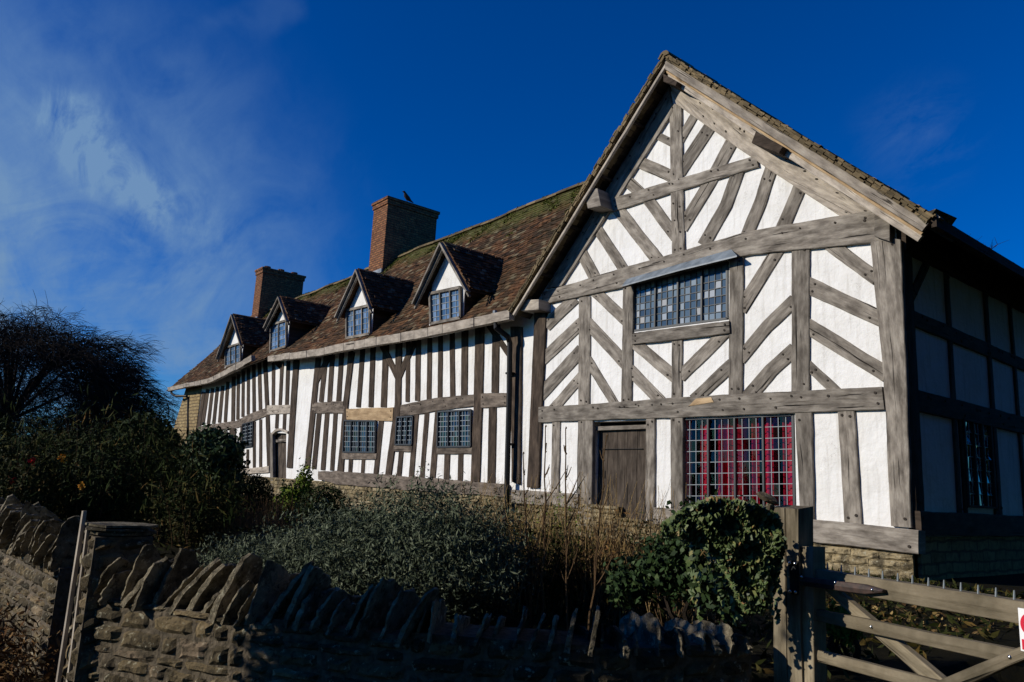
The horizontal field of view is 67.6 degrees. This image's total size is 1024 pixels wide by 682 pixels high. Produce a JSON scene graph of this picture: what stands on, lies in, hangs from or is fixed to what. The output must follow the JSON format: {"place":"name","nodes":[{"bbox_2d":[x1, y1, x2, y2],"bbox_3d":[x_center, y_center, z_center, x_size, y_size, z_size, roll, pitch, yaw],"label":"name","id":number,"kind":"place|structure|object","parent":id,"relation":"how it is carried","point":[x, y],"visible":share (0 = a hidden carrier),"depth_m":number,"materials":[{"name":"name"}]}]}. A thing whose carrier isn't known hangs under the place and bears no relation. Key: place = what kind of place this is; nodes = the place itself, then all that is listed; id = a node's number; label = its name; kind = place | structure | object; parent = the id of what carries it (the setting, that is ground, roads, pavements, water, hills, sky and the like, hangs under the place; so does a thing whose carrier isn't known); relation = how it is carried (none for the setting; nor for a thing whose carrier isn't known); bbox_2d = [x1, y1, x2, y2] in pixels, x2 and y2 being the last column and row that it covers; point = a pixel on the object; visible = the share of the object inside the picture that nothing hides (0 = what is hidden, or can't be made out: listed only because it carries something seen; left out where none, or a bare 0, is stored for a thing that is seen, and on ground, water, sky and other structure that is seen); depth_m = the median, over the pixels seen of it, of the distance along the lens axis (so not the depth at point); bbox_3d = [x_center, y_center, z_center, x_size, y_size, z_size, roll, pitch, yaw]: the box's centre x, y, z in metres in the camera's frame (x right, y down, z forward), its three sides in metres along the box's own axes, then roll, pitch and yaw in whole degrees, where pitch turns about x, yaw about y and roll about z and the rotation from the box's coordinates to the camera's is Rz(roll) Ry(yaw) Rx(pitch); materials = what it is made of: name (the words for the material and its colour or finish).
{"place":"outdoors","nodes":[
{"label":"outdoors","id":0,"kind":"place"},
{"bbox_2d":[0,503,1023,681],"bbox_3d":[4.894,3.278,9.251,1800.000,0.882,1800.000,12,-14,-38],"label":"ground","id":1,"kind":"structure","parent":0,"point":[946,663],"depth_m":5.61,"materials":[{"name":"plant"}]},
{"bbox_2d":[0,583,65,681],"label":"weedy plant","id":2,"kind":"object","parent":1,"relation":"on","point":[8,673],"visible":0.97,"depth_m":4.54,"materials":[{"name":"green plant"}]},
{"bbox_2d":[0,385,69,477],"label":"garden shrub","id":3,"kind":"object","parent":1,"relation":"on","point":[9,432],"visible":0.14,"depth_m":10.24,"materials":[{"name":"green plant"}]},
{"bbox_2d":[0,494,89,681],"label":"dry stone wall","id":4,"kind":"structure","parent":1,"relation":"on","point":[38,542],"depth_m":5.24,"materials":[{"name":"stone"}]},
{"bbox_2d":[0,417,108,520],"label":"garden shrub","id":5,"kind":"object","parent":1,"relation":"on","point":[15,486],"visible":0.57,"depth_m":8.72,"materials":[{"name":"green plant"}]},
{"bbox_2d":[2,434,113,457],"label":"evergreen bush","id":6,"kind":"object","parent":1,"relation":"on","point":[41,442],"visible":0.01,"depth_m":23.19,"materials":[{"name":"green plant"}]},
{"bbox_2d":[4,394,144,518],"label":"garden shrub","id":7,"kind":"object","parent":1,"relation":"on","point":[62,441],"visible":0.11,"depth_m":11.91,"materials":[{"name":"green plant"}]},
{"bbox_2d":[0,291,181,443],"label":"weeping tree","id":8,"kind":"object","parent":1,"relation":"on","point":[90,369],"visible":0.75,"depth_m":42.05,"materials":[{"name":"green plant"}]},
{"bbox_2d":[12,383,207,523],"bbox_3d":[-5.030,1.464,9.596,2.103,1.970,2.402,12,-14,-38],"label":"garden shrub","id":9,"kind":"object","parent":1,"relation":"on","point":[114,488],"visible":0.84,"depth_m":9.26,"materials":[{"name":"green plant"}]},
{"bbox_2d":[62,522,157,681],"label":"wall end pier","id":10,"kind":"structure","parent":1,"relation":"on","point":[109,543],"depth_m":4.21,"materials":[{"name":"stone"}]},
{"bbox_2d":[55,511,86,681],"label":"timber pole","id":11,"kind":"object","parent":10,"relation":"attached to","point":[70,599],"visible":1,"depth_m":4.25,"materials":[{"name":"grey wood"}]},
{"bbox_2d":[66,530,89,681],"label":"timber pole","id":12,"kind":"object","parent":10,"relation":"on","point":[79,595],"visible":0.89,"depth_m":4.21,"materials":[{"name":"grey wood"}]},
{"bbox_2d":[102,410,183,471],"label":"evergreen bush","id":13,"kind":"object","parent":1,"relation":"on","point":[147,418],"visible":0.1,"depth_m":27.36,"materials":[{"name":"green plant"}]},
{"bbox_2d":[73,407,225,529],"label":"garden shrub","id":14,"kind":"object","parent":1,"relation":"on","point":[172,455],"visible":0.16,"depth_m":10.97,"materials":[{"name":"green plant"}]},
{"bbox_2d":[128,459,255,548],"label":"garden shrub","id":15,"kind":"object","parent":1,"relation":"on","point":[194,513],"visible":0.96,"depth_m":8.34,"materials":[{"name":"green plant"}]},
{"bbox_2d":[175,422,253,517],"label":"evergreen shrub","id":16,"kind":"object","parent":1,"relation":"on","point":[218,440],"visible":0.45,"depth_m":12.87,"materials":[{"name":"green plant"}]},
{"bbox_2d":[230,473,274,519],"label":"clipped bush","id":17,"kind":"object","parent":1,"relation":"on","point":[261,487],"visible":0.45,"depth_m":13.38,"materials":[{"name":"green plant"}]},
{"bbox_2d":[196,525,322,572],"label":"lavender bush","id":18,"kind":"object","parent":1,"relation":"on","point":[236,556],"visible":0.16,"depth_m":6.52,"materials":[{"name":"green plant"}]},
{"bbox_2d":[230,492,308,532],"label":"dead perennial","id":19,"kind":"object","parent":1,"relation":"on","point":[246,521],"visible":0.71,"depth_m":11.43,"materials":[{"name":"brown plant"}]},
{"bbox_2d":[272,456,314,524],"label":"feathery plant","id":20,"kind":"object","parent":1,"relation":"on","point":[304,484],"visible":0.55,"depth_m":12.73,"materials":[{"name":"green plant"}]},
{"bbox_2d":[297,483,349,525],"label":"clipped bush","id":21,"kind":"object","parent":1,"relation":"on","point":[334,498],"visible":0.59,"depth_m":12.35,"materials":[{"name":"green plant"}]},
{"bbox_2d":[253,489,461,595],"bbox_3d":[-1.226,1.615,5.913,1.600,0.934,2.083,12,-14,-38],"label":"lavender bush","id":22,"kind":"object","parent":1,"relation":"on","point":[317,553],"visible":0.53,"depth_m":5.54,"materials":[{"name":"green plant"}]},
{"bbox_2d":[86,544,752,681],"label":"dry stone wall","id":23,"kind":"structure","parent":1,"relation":"on","point":[182,616],"depth_m":3.61,"materials":[{"name":"stone"}]},
{"bbox_2d":[660,495,787,625],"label":"ivy","id":24,"kind":"object","parent":23,"relation":"on","point":[742,544],"visible":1,"depth_m":3.37,"materials":[{"name":"green plant"}]},
{"bbox_2d":[756,492,778,504],"bbox_3d":[1.258,0.771,3.749,0.106,0.059,0.096,12,-14,-38],"label":"loose stone","id":25,"kind":"object","parent":24,"relation":"on","point":[767,497],"visible":1,"depth_m":3.72,"materials":[{"name":"grey stone"}]},
{"bbox_2d":[322,461,542,623],"bbox_3d":[-0.624,1.457,5.518,1.442,1.157,1.975,12,-14,-38],"label":"lavender bush","id":26,"kind":"object","parent":1,"relation":"on","point":[455,535],"visible":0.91,"depth_m":5.14,"materials":[{"name":"green plant"}]},
{"bbox_2d":[402,474,550,595],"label":"border plant","id":27,"kind":"object","parent":1,"relation":"on","point":[518,531],"visible":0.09,"depth_m":6.83,"materials":[{"name":"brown plant"}]},
{"bbox_2d":[447,468,607,617],"bbox_3d":[-0.080,1.578,6.038,1.378,1.178,1.609,12,-14,-38],"label":"border plant","id":28,"kind":"object","parent":1,"relation":"on","point":[536,584],"visible":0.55,"depth_m":5.82,"materials":[{"name":"brown plant"}]},
{"bbox_2d":[516,452,542,626],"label":"dead seed plant","id":29,"kind":"object","parent":1,"relation":"on","point":[529,580],"visible":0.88,"depth_m":5.26,"materials":[{"name":"brown plant"}]},
{"bbox_2d":[58,498,1023,681],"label":"ground cover","id":30,"kind":"object","parent":1,"relation":"on","point":[984,633],"visible":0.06,"depth_m":6.10,"materials":[{"name":"green plant"}]},
{"bbox_2d":[534,425,566,625],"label":"dead seed plant","id":31,"kind":"object","parent":1,"relation":"on","point":[542,571],"visible":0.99,"depth_m":5.16,"materials":[{"name":"brown plant"}]},
{"bbox_2d":[490,473,628,563],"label":"border plant","id":32,"kind":"object","parent":1,"relation":"on","point":[555,517],"visible":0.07,"depth_m":7.37,"materials":[{"name":"brown plant"}]},
{"bbox_2d":[561,427,584,630],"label":"dead seed plant","id":33,"kind":"object","parent":1,"relation":"on","point":[567,555],"visible":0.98,"depth_m":5.06,"materials":[{"name":"brown plant"}]},
{"bbox_2d":[491,472,666,622],"bbox_3d":[0.503,1.605,5.981,1.017,1.158,1.493,8,-12,-25],"label":"border plant","id":34,"kind":"object","parent":1,"relation":"on","point":[585,584],"visible":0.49,"depth_m":5.83,"materials":[{"name":"brown plant"}]},
{"bbox_2d":[166,50,1023,580],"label":"timber framed house","id":35,"kind":"structure","parent":1,"relation":"on","point":[704,280],"depth_m":12.92,"materials":[{"name":"paint"}]},
{"bbox_2d":[242,421,253,447],"bbox_3d":[-9.402,3.327,27.180,0.050,0.937,1.209,12,-14,-38],"label":"window","id":36,"kind":"structure","parent":35,"relation":"in","point":[247,429],"depth_m":27.13,"materials":[{"name":"blue glass"}]},
{"bbox_2d":[275,433,285,477],"bbox_3d":[-7.716,4.190,25.156,0.040,2.360,1.630,12,-14,-38],"label":"door","id":37,"kind":"structure","parent":35,"relation":"in","point":[280,447],"depth_m":25.06,"materials":[{"name":"brown wood"}]},
{"bbox_2d":[342,420,376,452],"bbox_3d":[-4.161,2.583,20.826,0.053,0.932,1.945,12,-14,-38],"label":"window","id":38,"kind":"structure","parent":35,"relation":"in","point":[360,433],"depth_m":20.77,"materials":[{"name":"blue glass"}]},
{"bbox_2d":[394,416,413,444],"bbox_3d":[-2.686,2.238,19.070,0.050,0.734,0.836,12,-14,-38],"label":"window","id":39,"kind":"structure","parent":35,"relation":"in","point":[402,425],"depth_m":19.08,"materials":[{"name":"blue glass"}]},
{"bbox_2d":[402,191,413,202],"bbox_3d":[-3.803,-5.243,27.906,0.507,0.419,0.170,12,-14,-38],"label":"bird","id":40,"kind":"object","parent":35,"relation":"on","point":[406,197],"visible":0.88,"depth_m":27.83},
{"bbox_2d":[436,409,471,447],"bbox_3d":[-1.321,1.995,17.429,0.052,0.861,1.414,12,-14,-38],"label":"window","id":41,"kind":"structure","parent":35,"relation":"in","point":[451,424],"depth_m":17.44,"materials":[{"name":"blue glass"}]},
{"bbox_2d":[597,429,645,519],"bbox_3d":[1.916,2.571,13.371,0.104,2.052,1.159,12,-14,-38],"label":"door","id":42,"kind":"structure","parent":35,"relation":"in","point":[625,450],"depth_m":13.39,"materials":[{"name":"brown wood"}]},
{"bbox_2d":[634,261,728,331],"bbox_3d":[2.806,-0.696,12.905,0.050,0.962,1.998,12,-14,-38],"label":"window","id":43,"kind":"structure","parent":35,"relation":"in","point":[701,295],"depth_m":12.82,"materials":[{"name":"blue glass"}]},
{"bbox_2d":[684,414,795,506],"bbox_3d":[3.375,1.847,11.560,0.050,1.436,1.984,12,-14,-38],"label":"window","id":44,"kind":"structure","parent":35,"relation":"in","point":[792,426],"depth_m":11.46,"materials":[{"name":"red glass"}]},
{"bbox_2d":[963,417,996,508],"bbox_3d":[6.668,1.760,10.940,1.015,1.235,0.077,12,-14,-38],"label":"window","id":45,"kind":"structure","parent":35,"relation":"in","point":[978,495],"depth_m":10.93,"materials":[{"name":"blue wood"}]},
{"bbox_2d":[587,434,614,629],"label":"dead seed plant","id":46,"kind":"object","parent":1,"relation":"on","point":[595,565],"visible":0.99,"depth_m":4.95,"materials":[{"name":"brown plant"}]},
{"bbox_2d":[533,476,690,624],"bbox_3d":[0.834,1.584,5.841,1.271,1.189,1.331,6,-11,-14],"label":"border plant","id":47,"kind":"object","parent":1,"relation":"on","point":[601,555],"visible":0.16,"depth_m":5.72,"materials":[{"name":"brown plant"}]},
{"bbox_2d":[580,472,743,626],"bbox_3d":[1.009,1.492,5.385,1.197,1.190,1.067,-4,-13,30],"label":"border plant","id":48,"kind":"object","parent":1,"relation":"on","point":[658,611],"visible":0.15,"depth_m":5.38,"materials":[{"name":"brown plant"}]},
{"bbox_2d":[600,488,763,626],"bbox_3d":[1.052,1.356,4.334,1.146,1.034,0.612,-1,-12,21],"label":"evergreen shrub","id":49,"kind":"object","parent":1,"relation":"on","point":[659,570],"visible":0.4,"depth_m":4.33,"materials":[{"name":"green plant"}]},
{"bbox_2d":[773,505,812,681],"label":"gate post","id":50,"kind":"object","parent":1,"relation":"on","point":[797,521],"visible":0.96,"depth_m":3.58,"materials":[{"name":"brown wood"}]},
{"bbox_2d":[765,503,774,509],"bbox_3d":[1.263,0.815,3.750,0.047,0.068,0.103,1,-11,10],"label":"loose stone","id":51,"kind":"object","parent":50,"relation":"on","point":[769,506],"visible":0.44,"depth_m":3.71,"materials":[{"name":"grey stone"}]},
{"bbox_2d":[799,546,1023,681],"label":"field gate","id":52,"kind":"structure","parent":50,"relation":"attached to","point":[817,580],"depth_m":3.11,"materials":[{"name":"brown wood"}]},
{"bbox_2d":[1018,608,1023,650],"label":"warning sign","id":53,"kind":"object","parent":52,"relation":"attached to","point":[1021,619],"visible":1,"depth_m":2.58,"materials":[{"name":"white metal"}]},
{"bbox_2d":[826,597,865,672],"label":"plant","id":54,"kind":"object","parent":1,"relation":"on","point":[844,636],"visible":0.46,"depth_m":4.39,"materials":[{"name":"green plant"}]},
{"bbox_2d":[771,593,1023,635],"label":"leaf litter","id":55,"kind":"object","parent":1,"relation":"on","point":[952,628],"visible":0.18,"depth_m":6.55,"materials":[{"name":"brown plant"}]},
{"bbox_2d":[0,0,1023,435],"label":"sky","id":56,"kind":"structure","parent":0,"point":[156,155],"materials":[{"name":"blue"}]}
]}

